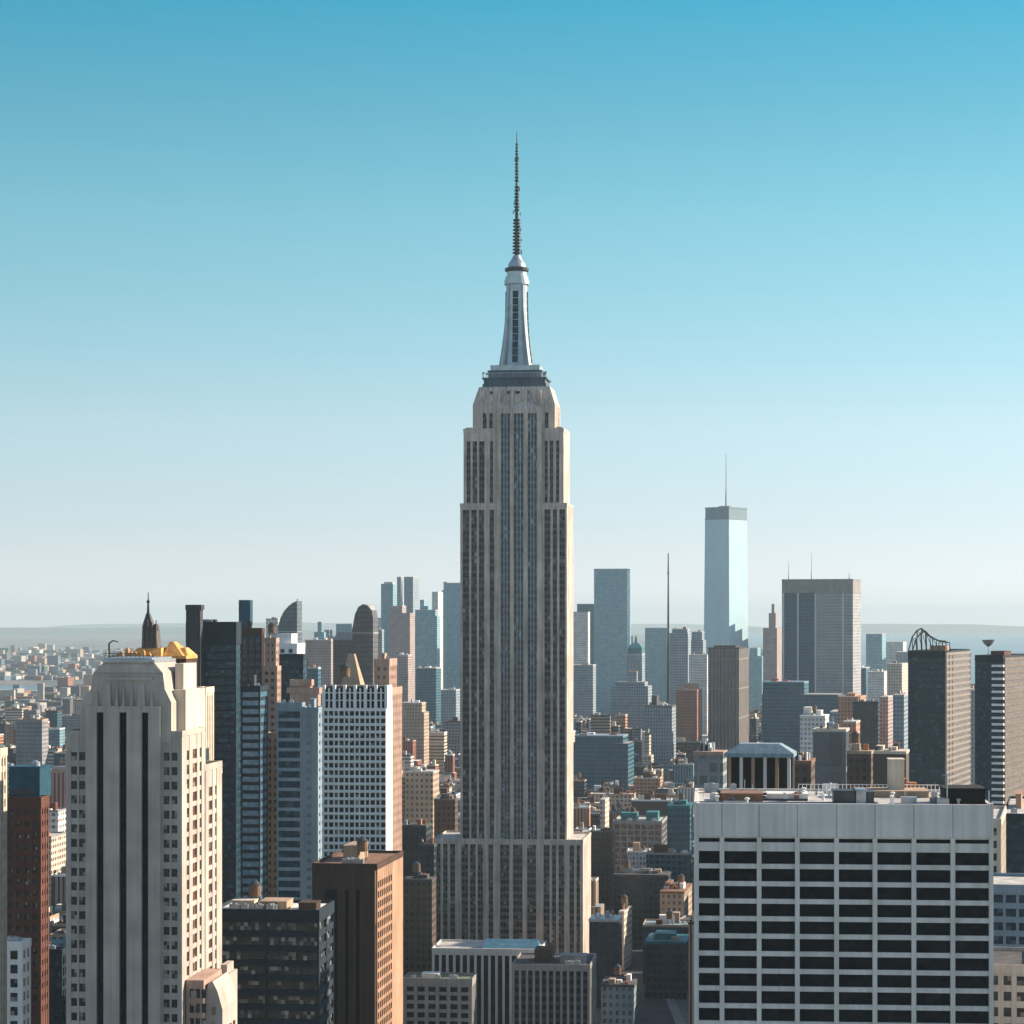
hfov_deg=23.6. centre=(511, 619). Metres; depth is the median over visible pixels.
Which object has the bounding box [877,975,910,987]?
window
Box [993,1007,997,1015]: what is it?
window
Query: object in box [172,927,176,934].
window
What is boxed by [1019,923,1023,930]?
window
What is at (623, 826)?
window
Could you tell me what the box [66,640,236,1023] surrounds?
art deco tower
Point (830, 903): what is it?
office slab
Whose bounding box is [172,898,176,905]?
window
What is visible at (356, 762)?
white tower
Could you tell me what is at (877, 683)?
stone tower
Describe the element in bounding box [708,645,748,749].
office tower
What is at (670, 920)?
city block
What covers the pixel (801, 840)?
window
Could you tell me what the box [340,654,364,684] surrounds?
cone topped tower
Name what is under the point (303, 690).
brick tower
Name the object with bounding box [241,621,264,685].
brick tower
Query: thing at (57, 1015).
window
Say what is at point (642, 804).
city block
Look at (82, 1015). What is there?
window
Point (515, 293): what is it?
window
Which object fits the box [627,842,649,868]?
city block
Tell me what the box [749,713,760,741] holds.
city block
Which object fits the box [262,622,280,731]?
stone tower
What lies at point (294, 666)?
glass tower
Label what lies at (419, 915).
brick tower
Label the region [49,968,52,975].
window
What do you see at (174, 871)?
window
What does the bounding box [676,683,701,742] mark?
brick building
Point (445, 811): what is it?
brick building
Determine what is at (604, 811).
stone building
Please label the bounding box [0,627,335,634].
hills
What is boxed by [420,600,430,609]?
stone tower
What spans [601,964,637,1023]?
stone building
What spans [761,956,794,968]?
window
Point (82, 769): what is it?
window
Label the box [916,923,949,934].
window
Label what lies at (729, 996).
window
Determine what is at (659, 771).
city block
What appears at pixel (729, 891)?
window
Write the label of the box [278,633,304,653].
white block
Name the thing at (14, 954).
window
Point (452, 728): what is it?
city block
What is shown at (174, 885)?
window
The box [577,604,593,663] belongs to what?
glass tower
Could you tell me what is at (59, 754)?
city block
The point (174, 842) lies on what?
window
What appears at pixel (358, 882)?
brick tower
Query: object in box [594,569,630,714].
glass tower
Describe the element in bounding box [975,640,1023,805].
balcony tower
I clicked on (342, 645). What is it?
stone tower
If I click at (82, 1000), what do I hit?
window
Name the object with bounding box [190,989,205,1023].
window
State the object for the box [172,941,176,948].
window
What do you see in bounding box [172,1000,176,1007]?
window
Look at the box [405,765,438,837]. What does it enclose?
brick building
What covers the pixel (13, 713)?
city block
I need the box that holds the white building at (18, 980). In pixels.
[7,931,31,1023]
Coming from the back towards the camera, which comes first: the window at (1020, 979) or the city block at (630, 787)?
the city block at (630, 787)
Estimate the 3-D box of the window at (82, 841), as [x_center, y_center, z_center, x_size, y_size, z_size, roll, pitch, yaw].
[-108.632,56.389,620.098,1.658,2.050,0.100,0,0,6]
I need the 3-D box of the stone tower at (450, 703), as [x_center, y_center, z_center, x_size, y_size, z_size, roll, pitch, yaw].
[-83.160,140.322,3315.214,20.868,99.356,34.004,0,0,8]
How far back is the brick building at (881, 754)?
1099.25 m
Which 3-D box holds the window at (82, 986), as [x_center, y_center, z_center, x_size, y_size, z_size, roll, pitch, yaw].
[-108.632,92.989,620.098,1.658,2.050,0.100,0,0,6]
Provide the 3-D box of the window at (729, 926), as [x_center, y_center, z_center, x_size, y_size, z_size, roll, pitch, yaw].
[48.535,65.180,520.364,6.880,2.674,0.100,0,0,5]
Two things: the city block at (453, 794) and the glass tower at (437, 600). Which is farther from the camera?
the glass tower at (437, 600)
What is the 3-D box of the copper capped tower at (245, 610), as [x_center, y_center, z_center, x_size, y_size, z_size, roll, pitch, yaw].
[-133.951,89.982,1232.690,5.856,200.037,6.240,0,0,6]
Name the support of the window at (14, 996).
in the white building at (18, 980)
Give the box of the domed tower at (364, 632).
[351,604,378,684]
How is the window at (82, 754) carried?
in the art deco tower at (143, 861)
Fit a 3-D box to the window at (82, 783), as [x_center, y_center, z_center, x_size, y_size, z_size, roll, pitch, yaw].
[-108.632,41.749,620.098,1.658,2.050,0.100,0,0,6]
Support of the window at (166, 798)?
in the art deco tower at (143, 861)
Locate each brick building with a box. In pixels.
[268,732,276,896]
[402,819,430,877]
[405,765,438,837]
[434,793,457,836]
[589,910,621,1007]
[590,825,614,913]
[611,669,651,730]
[645,695,675,771]
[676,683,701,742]
[795,752,815,788]
[838,692,865,726]
[843,718,859,749]
[846,731,873,788]
[873,743,908,786]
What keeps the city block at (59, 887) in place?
on the ground
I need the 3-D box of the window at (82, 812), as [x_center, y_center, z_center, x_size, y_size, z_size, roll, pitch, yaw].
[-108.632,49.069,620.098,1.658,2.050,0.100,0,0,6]
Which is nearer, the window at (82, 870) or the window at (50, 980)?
the window at (82, 870)
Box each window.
[11,951,17,958]
[11,965,17,972]
[11,979,17,987]
[11,993,17,1001]
[11,1007,17,1015]
[49,957,52,964]
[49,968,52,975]
[49,979,52,986]
[49,990,52,997]
[55,957,59,964]
[55,968,59,975]
[55,980,59,986]
[55,991,59,997]
[55,1002,59,1008]
[55,1013,59,1020]
[72,752,76,759]
[72,766,76,774]
[72,781,76,788]
[72,795,76,802]
[72,810,76,817]
[72,824,76,831]
[72,839,76,846]
[72,853,76,860]
[72,868,76,875]
[72,882,76,889]
[72,897,76,904]
[72,911,76,918]
[72,926,76,933]
[72,940,76,947]
[72,955,76,961]
[72,969,76,976]
[72,983,76,990]
[72,998,76,1005]
[72,1012,76,1019]
[80,752,84,759]
[80,767,84,774]
[80,781,84,788]
[80,795,84,802]
[80,810,84,817]
[80,824,84,831]
[80,839,84,846]
[80,853,84,860]
[80,868,84,875]
[80,882,84,889]
[80,897,84,904]
[80,911,84,918]
[80,926,84,933]
[80,940,84,947]
[80,955,84,962]
[80,969,84,976]
[80,984,84,991]
[80,998,84,1005]
[80,1013,84,1019]
[164,753,169,760]
[164,767,169,774]
[164,782,169,789]
[164,796,169,803]
[164,811,169,818]
[164,825,169,832]
[164,840,169,847]
[164,854,169,861]
[164,869,169,876]
[164,883,169,890]
[164,898,169,905]
[164,912,169,919]
[164,927,169,934]
[164,941,169,948]
[164,956,169,963]
[164,970,169,977]
[164,985,169,992]
[164,999,169,1006]
[164,1014,169,1021]
[172,753,176,760]
[172,767,176,774]
[172,782,176,789]
[172,796,176,803]
[172,811,176,818]
[172,825,176,832]
[172,840,176,847]
[172,854,176,861]
[172,869,176,876]
[172,883,176,890]
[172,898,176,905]
[172,912,176,919]
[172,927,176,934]
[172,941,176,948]
[172,956,176,963]
[172,970,176,977]
[172,985,176,992]
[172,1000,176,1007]
[172,1014,176,1021]
[187,787,234,1023]
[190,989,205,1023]
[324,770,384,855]
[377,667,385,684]
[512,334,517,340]
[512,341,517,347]
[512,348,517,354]
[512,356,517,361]
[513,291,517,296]
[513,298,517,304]
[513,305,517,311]
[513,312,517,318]
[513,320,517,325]
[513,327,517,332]
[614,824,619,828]
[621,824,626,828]
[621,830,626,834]
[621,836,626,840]
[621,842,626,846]
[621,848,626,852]
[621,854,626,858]
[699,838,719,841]
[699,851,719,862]
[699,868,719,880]
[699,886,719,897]
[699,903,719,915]
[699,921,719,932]
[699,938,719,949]
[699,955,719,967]
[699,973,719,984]
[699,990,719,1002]
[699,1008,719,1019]
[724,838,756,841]
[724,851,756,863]
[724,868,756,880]
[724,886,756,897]
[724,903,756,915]
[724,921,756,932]
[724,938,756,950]
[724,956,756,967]
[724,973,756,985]
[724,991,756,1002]
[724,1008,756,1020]
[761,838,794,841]
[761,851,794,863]
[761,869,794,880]
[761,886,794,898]
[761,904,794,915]
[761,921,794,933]
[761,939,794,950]
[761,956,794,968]
[761,974,794,985]
[761,991,794,1003]
[761,1009,794,1020]
[800,839,833,842]
[800,852,833,863]
[800,869,833,881]
[800,887,833,898]
[800,904,833,916]
[800,922,833,933]
[800,939,833,951]
[800,957,833,968]
[800,974,833,986]
[800,992,833,1003]
[800,1009,833,1021]
[839,839,871,842]
[839,852,871,863]
[839,869,871,881]
[839,887,871,898]
[839,904,871,916]
[839,922,871,934]
[839,939,871,951]
[839,957,871,969]
[839,974,871,986]
[839,992,871,1004]
[839,1010,871,1021]
[877,839,910,842]
[877,852,910,864]
[877,870,910,881]
[877,887,910,899]
[877,905,910,916]
[877,922,910,934]
[877,940,910,951]
[877,957,910,969]
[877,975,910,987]
[877,992,910,1004]
[877,1010,910,1022]
[916,839,949,842]
[916,852,949,864]
[916,870,949,882]
[916,888,949,899]
[916,905,949,917]
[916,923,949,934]
[916,940,949,952]
[916,958,949,969]
[916,975,949,987]
[916,993,949,1005]
[916,1010,949,1022]
[955,840,988,843]
[955,853,988,864]
[955,870,988,882]
[955,888,988,900]
[955,905,988,917]
[955,923,988,935]
[955,941,988,952]
[955,958,988,970]
[955,976,988,987]
[955,993,988,1005]
[955,1011,988,1023]
[993,853,996,860]
[993,895,1002,902]
[993,908,1002,915]
[993,922,1002,929]
[993,936,1002,943]
[993,976,997,984]
[993,991,997,1000]
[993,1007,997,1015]
[1004,976,1010,984]
[1004,992,1010,1000]
[1004,1007,1010,1016]
[1006,895,1015,902]
[1006,909,1015,916]
[1006,922,1015,930]
[1006,936,1015,943]
[1017,976,1023,985]
[1017,992,1023,1000]
[1017,1008,1023,1016]
[1019,895,1023,902]
[1019,909,1023,916]
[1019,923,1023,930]
[1019,937,1023,944]
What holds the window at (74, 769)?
in the art deco tower at (143, 861)
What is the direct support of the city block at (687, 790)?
on the ground
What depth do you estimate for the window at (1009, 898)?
639.24 m
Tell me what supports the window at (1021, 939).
in the stone building at (1008, 909)
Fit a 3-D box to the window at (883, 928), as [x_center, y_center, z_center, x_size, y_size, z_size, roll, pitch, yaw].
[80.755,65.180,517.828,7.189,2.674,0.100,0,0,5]
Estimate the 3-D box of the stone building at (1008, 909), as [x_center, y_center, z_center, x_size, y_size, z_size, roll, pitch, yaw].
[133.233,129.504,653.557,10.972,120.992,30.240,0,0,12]
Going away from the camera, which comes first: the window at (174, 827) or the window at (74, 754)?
the window at (174, 827)
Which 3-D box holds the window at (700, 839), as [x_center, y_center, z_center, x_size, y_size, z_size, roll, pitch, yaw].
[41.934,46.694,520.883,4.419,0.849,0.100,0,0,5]
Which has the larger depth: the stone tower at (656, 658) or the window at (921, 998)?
the stone tower at (656, 658)
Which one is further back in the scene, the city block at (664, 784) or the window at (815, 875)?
the city block at (664, 784)
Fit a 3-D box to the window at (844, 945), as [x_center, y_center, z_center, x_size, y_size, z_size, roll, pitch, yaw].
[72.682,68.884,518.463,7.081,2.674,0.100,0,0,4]
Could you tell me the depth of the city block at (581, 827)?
1835.39 m
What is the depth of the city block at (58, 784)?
1524.05 m
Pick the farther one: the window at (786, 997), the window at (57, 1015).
the window at (57, 1015)
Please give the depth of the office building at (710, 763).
819.39 m
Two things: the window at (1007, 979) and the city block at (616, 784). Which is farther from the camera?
the city block at (616, 784)
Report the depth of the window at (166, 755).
617.76 m
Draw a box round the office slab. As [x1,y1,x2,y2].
[694,758,993,1023]
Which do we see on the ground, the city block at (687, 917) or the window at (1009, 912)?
the city block at (687, 917)
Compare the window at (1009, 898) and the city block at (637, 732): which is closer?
the window at (1009, 898)
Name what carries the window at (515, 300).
in the skyscraper at (513, 857)
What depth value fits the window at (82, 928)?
620.11 m
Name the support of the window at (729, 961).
in the office slab
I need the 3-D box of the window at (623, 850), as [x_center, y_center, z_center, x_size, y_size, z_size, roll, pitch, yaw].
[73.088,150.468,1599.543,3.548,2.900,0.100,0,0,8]
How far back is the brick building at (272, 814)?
1059.75 m
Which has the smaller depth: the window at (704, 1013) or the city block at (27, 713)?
the window at (704, 1013)
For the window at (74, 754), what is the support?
in the art deco tower at (143, 861)
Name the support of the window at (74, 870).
in the art deco tower at (143, 861)
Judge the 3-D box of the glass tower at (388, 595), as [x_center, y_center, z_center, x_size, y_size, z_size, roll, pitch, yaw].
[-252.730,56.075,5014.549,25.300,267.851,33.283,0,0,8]
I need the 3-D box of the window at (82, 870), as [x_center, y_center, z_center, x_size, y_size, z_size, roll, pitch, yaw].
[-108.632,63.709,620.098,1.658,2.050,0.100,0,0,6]
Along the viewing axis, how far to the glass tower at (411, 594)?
4899.52 m
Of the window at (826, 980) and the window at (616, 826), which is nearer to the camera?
the window at (826, 980)
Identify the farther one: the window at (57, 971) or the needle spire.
the needle spire
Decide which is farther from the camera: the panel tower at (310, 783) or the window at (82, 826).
the panel tower at (310, 783)
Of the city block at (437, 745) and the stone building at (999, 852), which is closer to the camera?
the stone building at (999, 852)
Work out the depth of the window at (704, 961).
520.78 m
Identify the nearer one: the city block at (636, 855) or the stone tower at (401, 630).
the city block at (636, 855)
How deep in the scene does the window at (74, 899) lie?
620.26 m
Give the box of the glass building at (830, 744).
[813,717,848,788]
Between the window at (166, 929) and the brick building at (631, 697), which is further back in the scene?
the brick building at (631, 697)
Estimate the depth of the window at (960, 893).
516.48 m
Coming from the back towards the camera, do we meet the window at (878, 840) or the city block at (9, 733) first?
the city block at (9, 733)
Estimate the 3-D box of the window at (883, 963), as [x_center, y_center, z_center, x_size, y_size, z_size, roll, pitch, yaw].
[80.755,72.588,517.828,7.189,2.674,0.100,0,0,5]
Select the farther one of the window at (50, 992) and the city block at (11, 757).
the city block at (11, 757)
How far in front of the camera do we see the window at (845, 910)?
518.37 m
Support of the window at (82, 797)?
in the art deco tower at (143, 861)
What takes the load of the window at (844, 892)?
in the office slab
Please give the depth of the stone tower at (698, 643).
3899.58 m
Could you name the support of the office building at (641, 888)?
on the ground
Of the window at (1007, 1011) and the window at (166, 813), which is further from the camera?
the window at (166, 813)
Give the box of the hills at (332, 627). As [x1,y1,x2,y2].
[41,622,763,630]
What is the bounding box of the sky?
[0,0,1023,627]
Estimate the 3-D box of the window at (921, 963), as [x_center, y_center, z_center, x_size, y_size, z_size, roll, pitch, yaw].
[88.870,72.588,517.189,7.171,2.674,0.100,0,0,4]
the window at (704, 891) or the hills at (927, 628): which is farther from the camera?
the hills at (927, 628)
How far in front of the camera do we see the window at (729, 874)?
520.27 m
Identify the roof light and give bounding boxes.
[482,938,541,948]
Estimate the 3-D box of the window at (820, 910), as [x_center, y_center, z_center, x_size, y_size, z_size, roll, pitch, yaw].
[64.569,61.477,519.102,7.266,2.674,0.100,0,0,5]
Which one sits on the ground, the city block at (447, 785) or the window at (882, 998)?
the city block at (447, 785)
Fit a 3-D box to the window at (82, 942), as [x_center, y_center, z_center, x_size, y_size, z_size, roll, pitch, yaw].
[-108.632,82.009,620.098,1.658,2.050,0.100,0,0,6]
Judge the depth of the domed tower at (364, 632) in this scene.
1898.85 m
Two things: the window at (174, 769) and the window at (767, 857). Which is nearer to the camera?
the window at (767, 857)
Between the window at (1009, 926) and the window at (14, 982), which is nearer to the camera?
the window at (1009, 926)
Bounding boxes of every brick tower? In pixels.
[7,795,48,1023]
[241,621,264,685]
[287,679,321,705]
[312,836,402,1023]
[374,653,401,850]
[402,699,428,765]
[403,861,435,976]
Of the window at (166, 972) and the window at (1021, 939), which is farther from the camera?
the window at (1021, 939)
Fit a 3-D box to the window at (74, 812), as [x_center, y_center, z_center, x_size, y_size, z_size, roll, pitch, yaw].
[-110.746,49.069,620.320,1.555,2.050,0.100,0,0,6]
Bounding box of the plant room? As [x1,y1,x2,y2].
[8,760,51,796]
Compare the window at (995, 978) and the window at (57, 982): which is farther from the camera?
the window at (57, 982)
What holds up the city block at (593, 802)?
on the ground
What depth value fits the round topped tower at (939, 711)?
1498.51 m
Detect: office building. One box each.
[49,941,65,1023]
[222,879,333,1023]
[403,971,476,1023]
[432,939,545,1023]
[573,732,633,795]
[613,807,666,871]
[614,859,670,947]
[667,792,692,882]
[693,741,727,794]
[762,679,842,757]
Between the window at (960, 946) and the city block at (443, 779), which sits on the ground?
the city block at (443, 779)
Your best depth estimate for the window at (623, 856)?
1599.43 m
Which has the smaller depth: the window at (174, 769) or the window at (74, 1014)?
the window at (174, 769)
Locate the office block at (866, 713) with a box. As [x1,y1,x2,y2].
[853,698,879,749]
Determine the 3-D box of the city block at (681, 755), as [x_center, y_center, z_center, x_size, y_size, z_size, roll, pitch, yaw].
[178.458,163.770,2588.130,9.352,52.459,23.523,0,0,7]
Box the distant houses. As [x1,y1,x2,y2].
[0,643,974,909]
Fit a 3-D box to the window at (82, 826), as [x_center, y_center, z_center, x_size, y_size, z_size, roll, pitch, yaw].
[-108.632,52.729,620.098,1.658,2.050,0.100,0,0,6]
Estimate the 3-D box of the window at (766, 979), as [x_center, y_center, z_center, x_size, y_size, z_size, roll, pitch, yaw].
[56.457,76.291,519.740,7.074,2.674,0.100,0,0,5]
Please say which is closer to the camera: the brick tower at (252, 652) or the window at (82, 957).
the window at (82, 957)
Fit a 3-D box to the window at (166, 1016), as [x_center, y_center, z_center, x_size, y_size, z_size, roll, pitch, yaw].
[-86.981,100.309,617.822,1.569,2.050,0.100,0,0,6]
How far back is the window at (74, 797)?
620.26 m
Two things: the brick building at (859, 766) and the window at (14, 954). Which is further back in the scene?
the brick building at (859, 766)
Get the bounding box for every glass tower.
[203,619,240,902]
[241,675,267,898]
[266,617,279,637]
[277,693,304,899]
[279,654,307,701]
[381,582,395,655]
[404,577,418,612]
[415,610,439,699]
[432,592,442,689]
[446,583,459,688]
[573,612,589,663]
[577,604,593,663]
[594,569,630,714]
[689,652,707,734]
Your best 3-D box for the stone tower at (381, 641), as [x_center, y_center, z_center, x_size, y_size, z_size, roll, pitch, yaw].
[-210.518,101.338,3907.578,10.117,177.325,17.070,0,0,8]
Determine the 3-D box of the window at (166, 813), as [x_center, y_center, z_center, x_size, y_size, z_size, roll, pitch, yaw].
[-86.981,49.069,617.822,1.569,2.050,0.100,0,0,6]
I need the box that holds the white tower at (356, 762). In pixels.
[322,663,391,857]
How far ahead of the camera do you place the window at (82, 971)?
620.11 m
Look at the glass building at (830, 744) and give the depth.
1148.49 m
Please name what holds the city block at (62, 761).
on the ground
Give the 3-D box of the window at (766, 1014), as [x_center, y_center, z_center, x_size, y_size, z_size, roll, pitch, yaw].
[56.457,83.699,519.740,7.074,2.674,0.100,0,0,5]
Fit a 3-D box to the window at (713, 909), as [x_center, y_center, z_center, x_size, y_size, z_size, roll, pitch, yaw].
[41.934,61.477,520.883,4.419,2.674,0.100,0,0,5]
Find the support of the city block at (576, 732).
on the ground
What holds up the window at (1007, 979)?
in the stone building at (1008, 985)
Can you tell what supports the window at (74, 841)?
in the art deco tower at (143, 861)
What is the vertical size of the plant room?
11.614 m
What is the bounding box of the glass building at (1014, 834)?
[1006,790,1023,872]
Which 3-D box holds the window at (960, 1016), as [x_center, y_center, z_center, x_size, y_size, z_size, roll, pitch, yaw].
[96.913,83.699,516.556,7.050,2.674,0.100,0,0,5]
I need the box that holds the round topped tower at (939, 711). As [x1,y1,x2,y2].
[908,628,970,788]
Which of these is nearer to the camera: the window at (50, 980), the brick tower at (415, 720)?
the window at (50, 980)
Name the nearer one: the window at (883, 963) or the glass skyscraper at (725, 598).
the window at (883, 963)
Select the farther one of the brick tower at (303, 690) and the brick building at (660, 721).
the brick building at (660, 721)
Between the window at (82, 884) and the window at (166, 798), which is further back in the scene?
the window at (82, 884)
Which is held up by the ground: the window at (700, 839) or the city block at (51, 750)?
the city block at (51, 750)
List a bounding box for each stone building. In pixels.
[418,837,435,876]
[512,942,595,1023]
[600,794,608,827]
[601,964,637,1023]
[619,894,631,969]
[660,874,691,917]
[800,704,828,757]
[993,806,1005,872]
[993,873,1023,946]
[993,947,1023,1023]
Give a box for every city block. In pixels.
[0,720,7,733]
[0,734,3,743]
[4,744,15,764]
[5,705,26,723]
[5,722,15,744]
[7,763,13,795]
[13,728,15,744]
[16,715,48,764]
[19,704,30,709]
[23,709,39,717]
[46,709,61,727]
[48,745,61,767]
[49,727,64,746]
[49,766,65,807]
[49,802,65,831]
[49,832,65,905]
[49,906,64,940]
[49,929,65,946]
[52,914,65,932]
[53,744,65,765]
[53,863,65,909]
[54,900,65,913]
[59,754,65,765]
[62,713,79,735]
[74,698,81,714]
[402,737,421,766]
[402,751,413,770]
[402,759,404,771]
[402,770,404,823]
[427,760,442,775]
[429,729,446,773]
[433,722,440,728]
[439,775,459,791]
[439,783,451,791]
[439,788,459,797]
[441,750,456,778]
[443,717,459,757]
[443,779,454,791]
[455,765,459,776]
[573,718,578,734]
[573,772,587,801]
[573,797,590,829]
[575,719,581,733]
[575,822,591,829]
[578,715,590,727]
[578,717,587,730]
[585,796,609,809]
[587,785,609,800]
[590,787,635,808]
[591,713,610,733]
[591,806,599,829]
[591,877,603,914]
[603,782,612,788]
[609,802,626,828]
[610,781,620,791]
[611,721,619,733]
[616,713,631,739]
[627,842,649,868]
[628,738,641,761]
[628,781,633,791]
[631,790,671,815]
[632,727,641,739]
[634,753,639,763]
[634,762,662,775]
[634,772,661,797]
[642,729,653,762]
[643,766,662,782]
[643,909,691,983]
[646,764,655,773]
[646,844,690,882]
[657,783,676,792]
[662,781,669,786]
[666,758,693,786]
[667,789,678,801]
[670,757,683,768]
[676,738,700,762]
[676,750,685,758]
[677,782,693,813]
[680,915,691,918]
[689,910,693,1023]
[692,854,693,910]
[749,710,761,733]
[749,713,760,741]
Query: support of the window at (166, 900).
in the art deco tower at (143, 861)
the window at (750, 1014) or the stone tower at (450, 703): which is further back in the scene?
the stone tower at (450, 703)
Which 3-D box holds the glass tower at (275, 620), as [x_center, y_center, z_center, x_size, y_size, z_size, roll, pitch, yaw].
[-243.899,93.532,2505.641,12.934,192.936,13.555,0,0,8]
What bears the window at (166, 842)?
in the art deco tower at (143, 861)
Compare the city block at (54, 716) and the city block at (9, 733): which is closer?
the city block at (54, 716)
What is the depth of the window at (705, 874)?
520.78 m
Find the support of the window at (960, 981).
in the office slab
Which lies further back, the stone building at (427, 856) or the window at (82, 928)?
the stone building at (427, 856)
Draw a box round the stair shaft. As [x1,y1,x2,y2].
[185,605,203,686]
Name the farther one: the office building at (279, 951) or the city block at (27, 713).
the city block at (27, 713)
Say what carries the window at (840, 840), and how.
in the office slab
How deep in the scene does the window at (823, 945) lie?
519.00 m
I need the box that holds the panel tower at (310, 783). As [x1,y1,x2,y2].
[300,698,321,899]
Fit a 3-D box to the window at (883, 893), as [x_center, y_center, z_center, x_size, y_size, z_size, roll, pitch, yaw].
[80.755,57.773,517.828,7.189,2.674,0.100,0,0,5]
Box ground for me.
[0,631,1023,1023]
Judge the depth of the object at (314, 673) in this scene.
2299.27 m
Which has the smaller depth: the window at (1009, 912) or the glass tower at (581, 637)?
the window at (1009, 912)
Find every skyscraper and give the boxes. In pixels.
[433,132,590,952]
[704,469,747,653]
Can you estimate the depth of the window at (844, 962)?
518.37 m
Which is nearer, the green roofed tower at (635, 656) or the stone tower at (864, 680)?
the green roofed tower at (635, 656)
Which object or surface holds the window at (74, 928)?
in the art deco tower at (143, 861)
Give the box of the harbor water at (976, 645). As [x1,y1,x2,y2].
[691,634,1023,683]
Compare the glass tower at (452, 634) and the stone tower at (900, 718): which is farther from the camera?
the glass tower at (452, 634)
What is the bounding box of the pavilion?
[724,742,796,788]
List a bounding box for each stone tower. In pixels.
[197,686,213,759]
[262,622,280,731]
[305,638,332,705]
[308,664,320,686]
[314,622,325,638]
[324,630,334,638]
[333,632,351,684]
[336,624,352,633]
[378,618,380,629]
[378,628,383,657]
[389,583,414,701]
[394,652,411,701]
[397,577,402,605]
[416,666,440,722]
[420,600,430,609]
[441,687,459,727]
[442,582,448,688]
[573,663,595,719]
[645,628,669,702]
[669,627,690,703]
[691,630,705,653]
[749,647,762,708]
[763,604,781,680]
[830,710,837,723]
[861,666,869,700]
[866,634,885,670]
[868,669,886,700]
[880,693,892,748]
[886,641,905,669]
[887,660,907,694]
[893,690,907,748]
[896,651,907,662]
[971,685,974,784]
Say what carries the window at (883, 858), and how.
in the office slab
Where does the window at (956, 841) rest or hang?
in the office slab
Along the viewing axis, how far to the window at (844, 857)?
518.37 m
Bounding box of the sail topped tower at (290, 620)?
[278,598,301,642]
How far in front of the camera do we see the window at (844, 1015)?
518.37 m
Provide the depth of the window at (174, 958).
617.54 m
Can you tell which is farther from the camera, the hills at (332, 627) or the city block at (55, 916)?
the hills at (332, 627)
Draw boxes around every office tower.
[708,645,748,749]
[781,552,860,694]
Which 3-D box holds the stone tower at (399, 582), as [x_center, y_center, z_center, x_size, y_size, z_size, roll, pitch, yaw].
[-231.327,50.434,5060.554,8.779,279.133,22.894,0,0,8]
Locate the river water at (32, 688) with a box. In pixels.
[0,685,51,690]
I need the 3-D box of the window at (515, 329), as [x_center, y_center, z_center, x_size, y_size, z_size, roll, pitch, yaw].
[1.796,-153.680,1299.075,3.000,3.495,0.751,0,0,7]
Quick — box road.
[622,948,675,1023]
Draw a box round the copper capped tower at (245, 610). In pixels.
[239,600,252,627]
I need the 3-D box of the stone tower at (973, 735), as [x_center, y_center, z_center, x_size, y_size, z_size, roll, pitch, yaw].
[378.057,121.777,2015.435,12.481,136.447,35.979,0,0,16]
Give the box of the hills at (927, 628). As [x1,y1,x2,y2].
[694,624,1023,631]
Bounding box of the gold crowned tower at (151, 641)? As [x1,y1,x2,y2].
[111,592,197,687]
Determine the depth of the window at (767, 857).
519.64 m
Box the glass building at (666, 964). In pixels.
[645,930,688,998]
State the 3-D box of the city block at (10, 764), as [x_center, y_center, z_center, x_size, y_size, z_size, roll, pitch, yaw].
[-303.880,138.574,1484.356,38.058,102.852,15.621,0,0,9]
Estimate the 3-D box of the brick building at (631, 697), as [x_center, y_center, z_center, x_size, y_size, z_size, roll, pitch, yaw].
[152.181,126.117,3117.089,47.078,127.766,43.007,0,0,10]
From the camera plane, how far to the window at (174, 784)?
617.54 m
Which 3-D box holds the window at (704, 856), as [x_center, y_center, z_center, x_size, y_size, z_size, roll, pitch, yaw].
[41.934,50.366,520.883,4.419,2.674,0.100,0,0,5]
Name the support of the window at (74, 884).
in the art deco tower at (143, 861)
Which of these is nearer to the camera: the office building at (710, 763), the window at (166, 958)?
the window at (166, 958)
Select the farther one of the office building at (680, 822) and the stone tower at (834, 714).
the stone tower at (834, 714)
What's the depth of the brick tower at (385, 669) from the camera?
1026.68 m
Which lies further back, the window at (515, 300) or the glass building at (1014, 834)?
the window at (515, 300)
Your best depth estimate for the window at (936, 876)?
517.11 m
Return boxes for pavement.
[666,999,684,1023]
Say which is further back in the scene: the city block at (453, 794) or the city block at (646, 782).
the city block at (646, 782)
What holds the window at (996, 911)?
in the stone building at (1008, 909)
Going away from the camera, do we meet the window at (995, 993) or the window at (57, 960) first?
the window at (995, 993)
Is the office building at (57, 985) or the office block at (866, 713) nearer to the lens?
the office building at (57, 985)
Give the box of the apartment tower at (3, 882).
[0,747,7,1023]
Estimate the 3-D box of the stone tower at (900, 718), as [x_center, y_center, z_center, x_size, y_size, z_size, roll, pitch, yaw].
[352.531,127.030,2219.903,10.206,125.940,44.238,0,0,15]
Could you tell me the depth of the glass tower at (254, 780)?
1039.94 m
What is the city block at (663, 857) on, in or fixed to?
on the ground
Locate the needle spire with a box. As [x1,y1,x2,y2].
[667,553,669,703]
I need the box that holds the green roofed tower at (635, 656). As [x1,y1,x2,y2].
[627,636,644,680]
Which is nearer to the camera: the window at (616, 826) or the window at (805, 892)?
the window at (805, 892)
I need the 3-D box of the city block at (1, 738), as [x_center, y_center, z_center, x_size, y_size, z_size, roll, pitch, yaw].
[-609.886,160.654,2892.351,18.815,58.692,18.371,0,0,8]
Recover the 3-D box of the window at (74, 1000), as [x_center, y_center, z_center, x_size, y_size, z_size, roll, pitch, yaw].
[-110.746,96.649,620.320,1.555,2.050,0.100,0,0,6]

